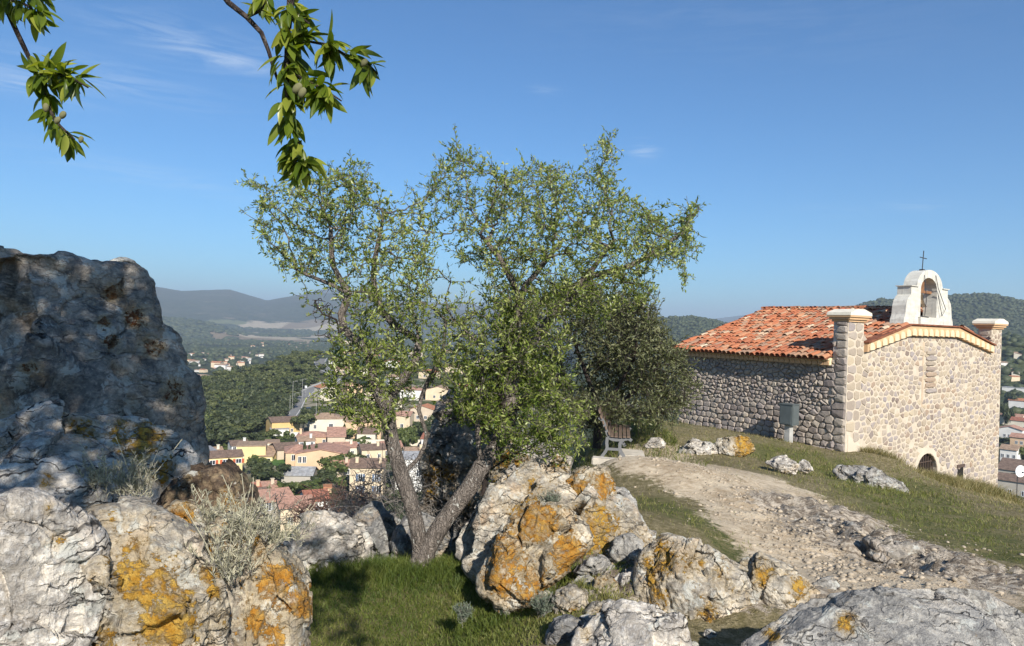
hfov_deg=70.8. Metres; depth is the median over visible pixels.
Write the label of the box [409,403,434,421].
house
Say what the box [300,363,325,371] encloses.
pine tree
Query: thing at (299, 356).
pine tree
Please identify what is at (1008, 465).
house
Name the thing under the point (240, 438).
oak tree
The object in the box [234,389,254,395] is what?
oak tree
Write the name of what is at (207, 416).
garden tree
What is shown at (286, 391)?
pine tree
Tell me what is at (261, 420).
oak tree
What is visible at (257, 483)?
house
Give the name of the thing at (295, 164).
almond tree
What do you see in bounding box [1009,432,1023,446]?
house
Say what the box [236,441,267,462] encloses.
house
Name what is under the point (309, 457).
house
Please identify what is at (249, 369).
pine tree
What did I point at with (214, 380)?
oak tree
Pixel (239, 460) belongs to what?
window
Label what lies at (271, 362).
pine tree
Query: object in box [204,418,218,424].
oak tree
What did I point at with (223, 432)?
oak tree
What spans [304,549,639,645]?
lawn grass
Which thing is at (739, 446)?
rock
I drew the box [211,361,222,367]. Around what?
house
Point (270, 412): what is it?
oak tree
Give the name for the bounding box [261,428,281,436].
pine tree
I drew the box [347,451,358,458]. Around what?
pine tree
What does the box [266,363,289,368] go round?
pine tree
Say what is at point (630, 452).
stone block
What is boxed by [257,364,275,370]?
pine tree
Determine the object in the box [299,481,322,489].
garden tree
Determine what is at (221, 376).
pine tree
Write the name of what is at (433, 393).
house
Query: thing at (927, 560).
rock
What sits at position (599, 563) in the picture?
rock
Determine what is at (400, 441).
house
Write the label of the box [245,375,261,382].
oak tree
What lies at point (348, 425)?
house
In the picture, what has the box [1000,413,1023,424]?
house
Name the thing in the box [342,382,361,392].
house
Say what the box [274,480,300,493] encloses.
garden tree
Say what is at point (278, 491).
house
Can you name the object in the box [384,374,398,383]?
house
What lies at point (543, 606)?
herb clump
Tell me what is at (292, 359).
pine tree
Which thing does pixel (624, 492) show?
rock
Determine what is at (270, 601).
rock
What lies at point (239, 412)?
oak tree
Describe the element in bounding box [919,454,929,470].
door
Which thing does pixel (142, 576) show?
rock
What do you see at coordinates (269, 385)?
pine tree
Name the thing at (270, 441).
house
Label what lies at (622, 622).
rock
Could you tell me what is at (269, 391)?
garden tree
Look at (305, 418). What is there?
pine tree
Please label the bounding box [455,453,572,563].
rock
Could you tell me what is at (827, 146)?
sky
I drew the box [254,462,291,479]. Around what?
oak tree
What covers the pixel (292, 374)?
pine tree
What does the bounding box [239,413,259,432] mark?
oak tree
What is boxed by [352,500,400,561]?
rock
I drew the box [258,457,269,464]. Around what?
garden tree
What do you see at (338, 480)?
garden tree
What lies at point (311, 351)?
pine tree
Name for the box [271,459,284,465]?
garden lawn
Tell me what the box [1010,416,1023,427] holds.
house
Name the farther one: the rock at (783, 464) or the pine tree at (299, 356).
the pine tree at (299, 356)
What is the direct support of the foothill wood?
on the ground at (225, 307)
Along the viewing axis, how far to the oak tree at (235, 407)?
281.50 m
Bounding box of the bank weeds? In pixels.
[858,445,1023,503]
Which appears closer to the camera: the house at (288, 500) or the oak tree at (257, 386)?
the house at (288, 500)
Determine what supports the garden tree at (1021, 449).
on the ground at (225, 307)
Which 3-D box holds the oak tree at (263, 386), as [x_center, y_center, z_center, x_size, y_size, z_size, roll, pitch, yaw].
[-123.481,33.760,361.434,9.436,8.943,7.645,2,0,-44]
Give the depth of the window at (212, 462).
180.42 m
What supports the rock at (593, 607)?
on the ground at (225, 307)
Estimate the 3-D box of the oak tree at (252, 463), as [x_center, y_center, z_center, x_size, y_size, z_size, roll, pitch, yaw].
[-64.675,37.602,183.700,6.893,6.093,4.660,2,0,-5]
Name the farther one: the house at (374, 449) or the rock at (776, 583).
the house at (374, 449)
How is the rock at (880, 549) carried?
on the ground at (225, 307)
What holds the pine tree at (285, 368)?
on the ground at (225, 307)
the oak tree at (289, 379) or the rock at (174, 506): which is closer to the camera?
the rock at (174, 506)
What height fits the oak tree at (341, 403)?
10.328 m
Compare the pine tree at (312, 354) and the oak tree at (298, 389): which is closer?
the oak tree at (298, 389)
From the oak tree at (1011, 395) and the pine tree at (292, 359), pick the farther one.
the pine tree at (292, 359)
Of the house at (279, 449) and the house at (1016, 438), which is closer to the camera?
the house at (279, 449)
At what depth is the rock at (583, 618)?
5.48 m
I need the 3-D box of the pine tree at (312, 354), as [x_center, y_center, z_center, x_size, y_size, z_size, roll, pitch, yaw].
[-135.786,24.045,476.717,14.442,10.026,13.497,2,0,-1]
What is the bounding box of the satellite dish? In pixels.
[1015,465,1023,495]
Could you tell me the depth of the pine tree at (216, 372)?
429.82 m
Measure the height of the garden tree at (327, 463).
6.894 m
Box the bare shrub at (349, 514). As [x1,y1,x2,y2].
[296,485,380,516]
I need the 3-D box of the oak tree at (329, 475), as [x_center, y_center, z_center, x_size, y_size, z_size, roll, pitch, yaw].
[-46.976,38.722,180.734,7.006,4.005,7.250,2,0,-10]
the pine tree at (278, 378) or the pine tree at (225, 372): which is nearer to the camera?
the pine tree at (278, 378)
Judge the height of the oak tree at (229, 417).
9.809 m
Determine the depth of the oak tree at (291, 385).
362.63 m
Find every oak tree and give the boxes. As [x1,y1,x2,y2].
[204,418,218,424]
[205,407,226,411]
[206,410,229,418]
[206,420,239,444]
[206,432,213,442]
[207,381,221,390]
[208,378,218,383]
[214,399,248,407]
[214,412,246,425]
[216,403,243,409]
[220,409,244,418]
[221,382,238,389]
[224,384,237,390]
[229,374,241,379]
[230,432,252,440]
[231,365,247,371]
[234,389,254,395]
[235,386,257,391]
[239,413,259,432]
[241,393,259,401]
[241,432,264,440]
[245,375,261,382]
[245,399,258,408]
[246,457,272,478]
[247,383,263,389]
[247,403,264,409]
[248,381,257,386]
[249,407,263,413]
[249,413,270,425]
[251,396,274,404]
[252,392,280,400]
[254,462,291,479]
[258,381,271,388]
[258,401,278,407]
[260,395,281,402]
[261,408,285,416]
[268,406,290,414]
[273,380,286,384]
[273,383,297,388]
[274,387,296,392]
[278,401,286,408]
[280,387,302,391]
[281,392,297,397]
[281,394,299,408]
[284,376,307,387]
[293,359,304,363]
[300,406,317,414]
[310,469,337,483]
[331,396,355,411]
[357,452,367,457]
[412,420,431,435]
[1000,402,1014,424]
[1003,392,1018,404]
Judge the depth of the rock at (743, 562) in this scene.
6.95 m
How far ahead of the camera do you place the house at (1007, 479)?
183.42 m
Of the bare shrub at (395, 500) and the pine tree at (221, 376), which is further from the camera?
the pine tree at (221, 376)
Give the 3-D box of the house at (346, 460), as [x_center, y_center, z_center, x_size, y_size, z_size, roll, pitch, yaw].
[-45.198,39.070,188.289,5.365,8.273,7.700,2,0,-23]
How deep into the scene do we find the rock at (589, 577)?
6.32 m
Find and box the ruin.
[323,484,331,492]
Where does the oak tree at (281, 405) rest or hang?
on the ground at (225, 307)
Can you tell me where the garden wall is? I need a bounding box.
[345,439,420,445]
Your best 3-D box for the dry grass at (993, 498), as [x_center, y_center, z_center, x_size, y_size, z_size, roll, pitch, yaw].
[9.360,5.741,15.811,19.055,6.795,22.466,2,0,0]
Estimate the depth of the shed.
180.89 m
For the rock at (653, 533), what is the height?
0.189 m
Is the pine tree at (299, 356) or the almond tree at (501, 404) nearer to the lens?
the almond tree at (501, 404)
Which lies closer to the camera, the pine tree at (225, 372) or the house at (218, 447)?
the house at (218, 447)
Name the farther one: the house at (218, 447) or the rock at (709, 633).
the house at (218, 447)
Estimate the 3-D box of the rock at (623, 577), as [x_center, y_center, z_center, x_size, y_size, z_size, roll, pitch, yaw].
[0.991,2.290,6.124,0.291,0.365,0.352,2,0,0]
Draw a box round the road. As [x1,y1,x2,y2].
[286,359,341,415]
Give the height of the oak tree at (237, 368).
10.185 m
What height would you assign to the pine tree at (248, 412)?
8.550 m
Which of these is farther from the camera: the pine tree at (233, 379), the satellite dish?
the pine tree at (233, 379)
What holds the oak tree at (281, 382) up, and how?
on the ground at (225, 307)
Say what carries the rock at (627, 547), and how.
on the ground at (225, 307)
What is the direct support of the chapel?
on the ground at (225, 307)
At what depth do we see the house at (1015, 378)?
525.19 m
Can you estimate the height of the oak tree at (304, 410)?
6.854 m
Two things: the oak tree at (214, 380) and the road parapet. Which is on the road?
the road parapet
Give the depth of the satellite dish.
61.98 m
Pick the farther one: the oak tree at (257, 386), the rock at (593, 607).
the oak tree at (257, 386)
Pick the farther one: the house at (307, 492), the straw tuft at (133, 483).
the house at (307, 492)
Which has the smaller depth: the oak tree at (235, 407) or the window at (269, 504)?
the window at (269, 504)
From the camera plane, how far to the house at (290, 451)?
196.94 m
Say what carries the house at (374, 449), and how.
on the ground at (225, 307)
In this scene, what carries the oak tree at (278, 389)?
on the ground at (225, 307)
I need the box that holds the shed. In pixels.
[281,466,317,482]
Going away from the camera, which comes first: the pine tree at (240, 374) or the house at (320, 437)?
the house at (320, 437)
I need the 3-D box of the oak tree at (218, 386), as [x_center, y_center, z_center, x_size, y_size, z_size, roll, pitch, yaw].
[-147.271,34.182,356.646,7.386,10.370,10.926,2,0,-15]
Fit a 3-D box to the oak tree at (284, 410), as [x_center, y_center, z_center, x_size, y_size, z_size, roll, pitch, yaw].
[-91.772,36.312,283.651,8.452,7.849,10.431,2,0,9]
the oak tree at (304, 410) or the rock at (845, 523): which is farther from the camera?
the oak tree at (304, 410)
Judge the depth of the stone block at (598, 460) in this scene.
14.12 m
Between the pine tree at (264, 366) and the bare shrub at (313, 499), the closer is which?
the bare shrub at (313, 499)
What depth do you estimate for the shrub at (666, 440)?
18.54 m
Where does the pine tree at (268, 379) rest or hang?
on the ground at (225, 307)
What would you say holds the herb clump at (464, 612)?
on the ground at (225, 307)
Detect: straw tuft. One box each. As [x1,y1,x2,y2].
[73,441,122,489]
[92,436,182,501]
[177,504,292,587]
[178,482,232,524]
[208,473,300,544]
[231,501,318,547]
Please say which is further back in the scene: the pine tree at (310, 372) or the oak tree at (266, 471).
the pine tree at (310, 372)
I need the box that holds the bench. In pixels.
[598,407,632,456]
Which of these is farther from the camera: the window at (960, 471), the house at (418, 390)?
the house at (418, 390)
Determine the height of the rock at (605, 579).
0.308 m
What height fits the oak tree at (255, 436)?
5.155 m
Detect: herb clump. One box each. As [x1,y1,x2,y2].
[452,600,473,627]
[526,587,556,617]
[538,490,561,501]
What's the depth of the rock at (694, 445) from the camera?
16.85 m
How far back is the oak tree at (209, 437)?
221.52 m
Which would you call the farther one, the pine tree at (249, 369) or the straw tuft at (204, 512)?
the pine tree at (249, 369)
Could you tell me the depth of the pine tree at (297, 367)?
419.89 m
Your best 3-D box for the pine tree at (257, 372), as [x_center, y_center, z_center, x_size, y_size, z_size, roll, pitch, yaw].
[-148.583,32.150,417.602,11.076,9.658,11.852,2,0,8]
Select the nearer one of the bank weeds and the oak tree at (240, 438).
the bank weeds
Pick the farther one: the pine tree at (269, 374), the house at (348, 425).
the pine tree at (269, 374)
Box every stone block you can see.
[592,456,614,464]
[618,448,644,456]
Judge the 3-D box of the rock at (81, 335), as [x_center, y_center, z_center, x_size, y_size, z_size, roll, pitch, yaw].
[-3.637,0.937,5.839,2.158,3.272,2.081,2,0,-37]
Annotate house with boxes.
[199,369,207,372]
[209,449,243,469]
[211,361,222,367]
[213,444,223,449]
[214,364,228,368]
[227,437,247,449]
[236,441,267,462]
[251,478,277,487]
[252,479,261,486]
[258,487,293,524]
[259,445,275,460]
[265,439,279,444]
[266,416,299,431]
[270,428,289,435]
[270,441,298,459]
[275,494,314,531]
[284,444,306,465]
[294,433,315,444]
[294,442,350,468]
[296,428,327,443]
[298,488,329,507]
[308,413,343,431]
[313,383,334,400]
[326,427,345,442]
[330,457,349,478]
[333,439,357,454]
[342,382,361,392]
[345,414,382,438]
[348,457,387,496]
[356,426,376,438]
[357,441,385,457]
[379,440,402,454]
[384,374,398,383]
[394,410,414,428]
[394,451,421,491]
[400,386,422,399]
[401,444,422,450]
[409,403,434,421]
[418,369,439,378]
[425,385,447,400]
[998,457,1023,472]
[998,472,1023,496]
[999,424,1023,437]
[999,444,1020,459]
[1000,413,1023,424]
[1002,386,1023,391]
[1008,375,1019,380]
[1008,398,1023,407]
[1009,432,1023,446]
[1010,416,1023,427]
[1014,353,1021,358]
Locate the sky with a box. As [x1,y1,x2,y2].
[0,0,1023,318]
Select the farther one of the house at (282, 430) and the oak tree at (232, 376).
the oak tree at (232, 376)
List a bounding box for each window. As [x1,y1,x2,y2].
[209,460,217,464]
[233,458,243,462]
[264,503,273,510]
[957,467,962,476]
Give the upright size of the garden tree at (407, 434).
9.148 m
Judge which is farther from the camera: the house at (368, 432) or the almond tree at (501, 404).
the house at (368, 432)
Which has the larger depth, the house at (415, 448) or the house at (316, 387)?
the house at (316, 387)
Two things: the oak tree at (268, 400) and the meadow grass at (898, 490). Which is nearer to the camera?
the meadow grass at (898, 490)
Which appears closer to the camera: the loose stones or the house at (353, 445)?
the loose stones
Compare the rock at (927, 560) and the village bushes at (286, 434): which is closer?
the rock at (927, 560)
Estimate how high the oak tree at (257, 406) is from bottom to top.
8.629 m
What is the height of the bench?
0.978 m
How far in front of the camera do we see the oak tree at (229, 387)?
356.62 m
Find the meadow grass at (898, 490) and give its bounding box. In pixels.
[632,425,1023,572]
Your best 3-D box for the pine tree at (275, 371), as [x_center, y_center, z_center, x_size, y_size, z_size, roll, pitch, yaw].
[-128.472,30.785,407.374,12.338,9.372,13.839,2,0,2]
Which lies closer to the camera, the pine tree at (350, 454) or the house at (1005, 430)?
the pine tree at (350, 454)
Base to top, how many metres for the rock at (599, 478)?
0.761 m
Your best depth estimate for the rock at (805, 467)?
15.43 m
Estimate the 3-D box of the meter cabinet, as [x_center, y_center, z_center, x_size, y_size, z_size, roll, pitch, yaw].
[8.003,3.187,20.831,0.360,1.710,0.460,2,0,-34]
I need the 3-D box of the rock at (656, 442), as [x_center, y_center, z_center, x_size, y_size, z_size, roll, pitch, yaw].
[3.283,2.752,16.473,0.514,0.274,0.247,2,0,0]
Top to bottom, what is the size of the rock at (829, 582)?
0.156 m
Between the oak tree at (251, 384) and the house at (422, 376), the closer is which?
the oak tree at (251, 384)
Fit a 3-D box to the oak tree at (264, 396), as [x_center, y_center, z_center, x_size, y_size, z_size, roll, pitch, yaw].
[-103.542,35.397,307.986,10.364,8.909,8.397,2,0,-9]
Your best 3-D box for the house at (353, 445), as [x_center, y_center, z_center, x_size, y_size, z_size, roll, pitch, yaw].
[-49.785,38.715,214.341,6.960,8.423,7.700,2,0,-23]
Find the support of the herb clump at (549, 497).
on the rock at (502, 503)
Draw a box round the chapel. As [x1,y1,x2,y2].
[673,251,1008,487]
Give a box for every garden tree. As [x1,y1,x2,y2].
[204,411,211,423]
[235,381,246,385]
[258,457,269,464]
[259,388,274,393]
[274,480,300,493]
[291,363,302,374]
[295,375,313,387]
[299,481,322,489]
[316,453,348,474]
[331,475,349,488]
[343,425,355,436]
[397,425,418,446]
[1018,446,1023,457]
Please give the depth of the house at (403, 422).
262.35 m
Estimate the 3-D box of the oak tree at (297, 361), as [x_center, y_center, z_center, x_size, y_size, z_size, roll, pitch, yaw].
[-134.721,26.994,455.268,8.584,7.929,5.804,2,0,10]
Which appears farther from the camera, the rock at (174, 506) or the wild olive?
the wild olive
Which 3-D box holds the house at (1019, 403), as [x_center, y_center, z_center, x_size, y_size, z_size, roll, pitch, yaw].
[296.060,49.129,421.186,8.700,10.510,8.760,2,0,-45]
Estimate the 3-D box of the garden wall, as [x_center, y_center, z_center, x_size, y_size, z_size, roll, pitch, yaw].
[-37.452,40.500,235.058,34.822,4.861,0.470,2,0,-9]
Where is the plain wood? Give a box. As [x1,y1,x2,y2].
[182,319,612,374]
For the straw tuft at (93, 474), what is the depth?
3.90 m
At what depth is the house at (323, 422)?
257.00 m
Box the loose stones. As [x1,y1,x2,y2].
[616,453,1023,611]
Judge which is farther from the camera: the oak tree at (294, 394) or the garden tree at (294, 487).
the oak tree at (294, 394)
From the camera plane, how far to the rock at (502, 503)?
7.42 m
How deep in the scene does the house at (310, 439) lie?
227.60 m
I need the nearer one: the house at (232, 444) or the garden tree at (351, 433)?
the house at (232, 444)
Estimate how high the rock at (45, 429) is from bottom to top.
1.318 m
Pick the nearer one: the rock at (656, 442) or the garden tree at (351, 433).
the rock at (656, 442)
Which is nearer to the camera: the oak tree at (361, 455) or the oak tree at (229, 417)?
the oak tree at (361, 455)
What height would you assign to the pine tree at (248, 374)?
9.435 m
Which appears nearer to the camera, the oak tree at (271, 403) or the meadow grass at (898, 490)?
the meadow grass at (898, 490)
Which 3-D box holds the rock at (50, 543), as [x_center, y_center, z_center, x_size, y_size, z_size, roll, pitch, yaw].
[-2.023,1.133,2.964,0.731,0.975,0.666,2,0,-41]
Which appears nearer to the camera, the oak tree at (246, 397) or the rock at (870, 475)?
the rock at (870, 475)
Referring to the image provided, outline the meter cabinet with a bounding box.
[779,403,799,442]
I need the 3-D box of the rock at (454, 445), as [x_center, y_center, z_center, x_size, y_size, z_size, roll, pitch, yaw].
[-0.315,2.238,10.406,2.171,2.569,1.210,2,0,0]
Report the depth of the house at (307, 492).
153.88 m
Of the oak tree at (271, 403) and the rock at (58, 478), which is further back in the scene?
the oak tree at (271, 403)
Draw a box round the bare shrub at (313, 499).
[279,476,392,533]
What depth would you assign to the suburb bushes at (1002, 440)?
282.44 m
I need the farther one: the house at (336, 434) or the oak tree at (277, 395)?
the oak tree at (277, 395)
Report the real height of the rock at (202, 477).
0.977 m
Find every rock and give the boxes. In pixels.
[0,245,210,464]
[0,399,200,503]
[0,457,137,509]
[0,486,110,645]
[80,496,233,645]
[156,458,265,516]
[167,499,205,525]
[204,511,312,645]
[283,510,373,573]
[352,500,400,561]
[389,512,451,559]
[418,389,557,555]
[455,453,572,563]
[461,461,747,584]
[475,499,594,616]
[538,590,553,599]
[544,614,582,645]
[551,583,588,614]
[565,464,617,503]
[569,574,594,586]
[570,598,691,645]
[573,554,614,576]
[579,614,591,623]
[582,599,614,614]
[592,573,618,593]
[607,533,643,565]
[614,567,633,586]
[615,486,636,506]
[632,532,756,622]
[644,437,665,448]
[649,529,656,537]
[678,438,717,454]
[702,629,716,638]
[713,434,754,457]
[738,556,749,566]
[741,586,1023,645]
[747,551,820,609]
[765,455,799,474]
[794,512,861,530]
[798,459,813,473]
[811,576,839,589]
[832,464,908,492]
[860,534,925,562]
[921,556,948,564]
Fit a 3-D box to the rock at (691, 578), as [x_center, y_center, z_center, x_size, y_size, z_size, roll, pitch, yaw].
[1.507,2.186,5.918,1.009,0.863,0.726,2,0,0]
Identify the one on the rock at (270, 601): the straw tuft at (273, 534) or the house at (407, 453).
the straw tuft at (273, 534)
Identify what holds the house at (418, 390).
on the ground at (225, 307)
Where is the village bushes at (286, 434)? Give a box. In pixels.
[220,366,532,498]
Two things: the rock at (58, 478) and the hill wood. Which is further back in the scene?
the hill wood
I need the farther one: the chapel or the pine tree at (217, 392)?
the pine tree at (217, 392)
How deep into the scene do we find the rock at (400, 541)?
8.83 m
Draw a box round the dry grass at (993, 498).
[519,420,1023,642]
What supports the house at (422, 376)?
on the ground at (225, 307)
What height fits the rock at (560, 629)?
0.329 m
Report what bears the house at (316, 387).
on the ground at (225, 307)
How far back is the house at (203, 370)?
931.61 m
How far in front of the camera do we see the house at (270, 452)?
203.30 m
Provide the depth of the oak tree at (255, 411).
274.71 m
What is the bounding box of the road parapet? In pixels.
[296,358,342,415]
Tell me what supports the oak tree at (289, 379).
on the ground at (225, 307)
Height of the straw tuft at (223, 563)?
0.394 m
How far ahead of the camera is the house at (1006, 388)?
501.12 m
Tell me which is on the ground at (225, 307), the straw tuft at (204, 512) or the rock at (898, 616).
the rock at (898, 616)
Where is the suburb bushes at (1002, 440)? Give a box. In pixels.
[998,416,1023,500]
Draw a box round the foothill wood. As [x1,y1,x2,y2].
[162,316,428,344]
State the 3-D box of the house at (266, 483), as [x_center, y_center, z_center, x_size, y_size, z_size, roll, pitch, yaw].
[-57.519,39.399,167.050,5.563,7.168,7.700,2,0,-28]
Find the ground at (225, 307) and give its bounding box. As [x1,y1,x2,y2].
[155,287,1023,645]
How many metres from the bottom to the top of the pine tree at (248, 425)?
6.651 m
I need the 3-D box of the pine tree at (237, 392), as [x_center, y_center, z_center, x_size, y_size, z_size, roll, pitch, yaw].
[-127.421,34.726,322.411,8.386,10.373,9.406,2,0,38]
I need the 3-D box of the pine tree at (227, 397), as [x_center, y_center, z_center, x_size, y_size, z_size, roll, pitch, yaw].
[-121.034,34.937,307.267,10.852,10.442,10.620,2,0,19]
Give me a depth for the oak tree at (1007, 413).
342.29 m
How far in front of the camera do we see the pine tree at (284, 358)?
472.92 m
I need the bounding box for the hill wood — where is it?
[647,292,1023,413]
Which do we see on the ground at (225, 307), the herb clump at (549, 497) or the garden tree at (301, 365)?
the garden tree at (301, 365)
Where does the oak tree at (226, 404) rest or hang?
on the ground at (225, 307)
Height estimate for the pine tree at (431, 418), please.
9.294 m
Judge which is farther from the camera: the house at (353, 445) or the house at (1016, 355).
the house at (1016, 355)
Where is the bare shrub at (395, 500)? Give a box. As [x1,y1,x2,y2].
[325,441,461,527]
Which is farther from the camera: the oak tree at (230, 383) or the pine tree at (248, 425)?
the oak tree at (230, 383)
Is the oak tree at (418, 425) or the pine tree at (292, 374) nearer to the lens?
the oak tree at (418, 425)
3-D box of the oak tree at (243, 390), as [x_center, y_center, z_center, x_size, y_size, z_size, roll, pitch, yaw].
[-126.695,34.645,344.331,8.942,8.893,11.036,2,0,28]
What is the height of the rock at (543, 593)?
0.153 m
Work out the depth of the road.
348.63 m
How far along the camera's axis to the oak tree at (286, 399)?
308.31 m
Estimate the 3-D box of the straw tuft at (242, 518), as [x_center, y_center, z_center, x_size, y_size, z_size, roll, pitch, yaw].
[-1.236,0.889,3.470,0.454,0.354,0.379,2,0,-24]
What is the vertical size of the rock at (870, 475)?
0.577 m
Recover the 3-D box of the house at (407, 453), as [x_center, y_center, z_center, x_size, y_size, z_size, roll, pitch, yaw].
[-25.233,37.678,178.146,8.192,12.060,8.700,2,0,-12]
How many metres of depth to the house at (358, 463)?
169.13 m
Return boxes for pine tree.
[204,390,221,394]
[206,399,236,404]
[211,370,224,374]
[211,408,246,416]
[215,374,229,378]
[218,410,259,418]
[220,389,239,395]
[220,393,242,402]
[222,369,236,373]
[223,421,258,432]
[225,372,244,376]
[225,377,242,381]
[244,370,261,374]
[244,373,256,377]
[245,367,263,370]
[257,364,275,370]
[259,372,274,375]
[260,377,274,382]
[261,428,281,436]
[265,383,280,388]
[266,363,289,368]
[267,360,280,364]
[272,369,292,373]
[273,366,294,370]
[275,372,293,380]
[279,355,290,360]
[280,389,301,396]
[281,372,306,378]
[285,356,300,363]
[290,354,307,358]
[290,413,316,431]
[293,365,303,370]
[297,352,317,357]
[299,356,316,364]
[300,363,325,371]
[304,370,319,375]
[306,349,322,354]
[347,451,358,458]
[427,415,434,421]
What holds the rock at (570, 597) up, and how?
on the ground at (225, 307)
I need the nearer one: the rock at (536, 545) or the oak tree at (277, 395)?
the rock at (536, 545)
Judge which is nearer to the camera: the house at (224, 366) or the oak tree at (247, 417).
the oak tree at (247, 417)
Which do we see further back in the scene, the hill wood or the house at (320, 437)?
the hill wood
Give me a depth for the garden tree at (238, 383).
380.42 m
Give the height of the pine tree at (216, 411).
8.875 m
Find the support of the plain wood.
on the ground at (225, 307)
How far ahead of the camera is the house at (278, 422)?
252.98 m
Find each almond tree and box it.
[0,0,385,190]
[234,123,707,569]
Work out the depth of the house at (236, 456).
182.90 m
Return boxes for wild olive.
[485,266,708,448]
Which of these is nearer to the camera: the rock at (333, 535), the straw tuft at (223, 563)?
the straw tuft at (223, 563)
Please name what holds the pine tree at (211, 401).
on the ground at (225, 307)
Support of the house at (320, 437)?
on the ground at (225, 307)
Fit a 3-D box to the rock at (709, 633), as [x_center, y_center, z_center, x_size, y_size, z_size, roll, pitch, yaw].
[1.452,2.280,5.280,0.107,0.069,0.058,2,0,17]
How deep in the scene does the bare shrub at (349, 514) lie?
14.01 m
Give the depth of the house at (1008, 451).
243.49 m
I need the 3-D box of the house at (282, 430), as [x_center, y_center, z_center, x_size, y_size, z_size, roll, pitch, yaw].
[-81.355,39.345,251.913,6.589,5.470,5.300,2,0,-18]
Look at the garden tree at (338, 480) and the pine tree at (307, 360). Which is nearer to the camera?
the garden tree at (338, 480)
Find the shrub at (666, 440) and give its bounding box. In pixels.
[571,418,713,470]
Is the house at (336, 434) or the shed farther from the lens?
the house at (336, 434)
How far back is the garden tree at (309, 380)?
379.31 m
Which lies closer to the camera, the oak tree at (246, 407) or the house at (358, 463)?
the house at (358, 463)

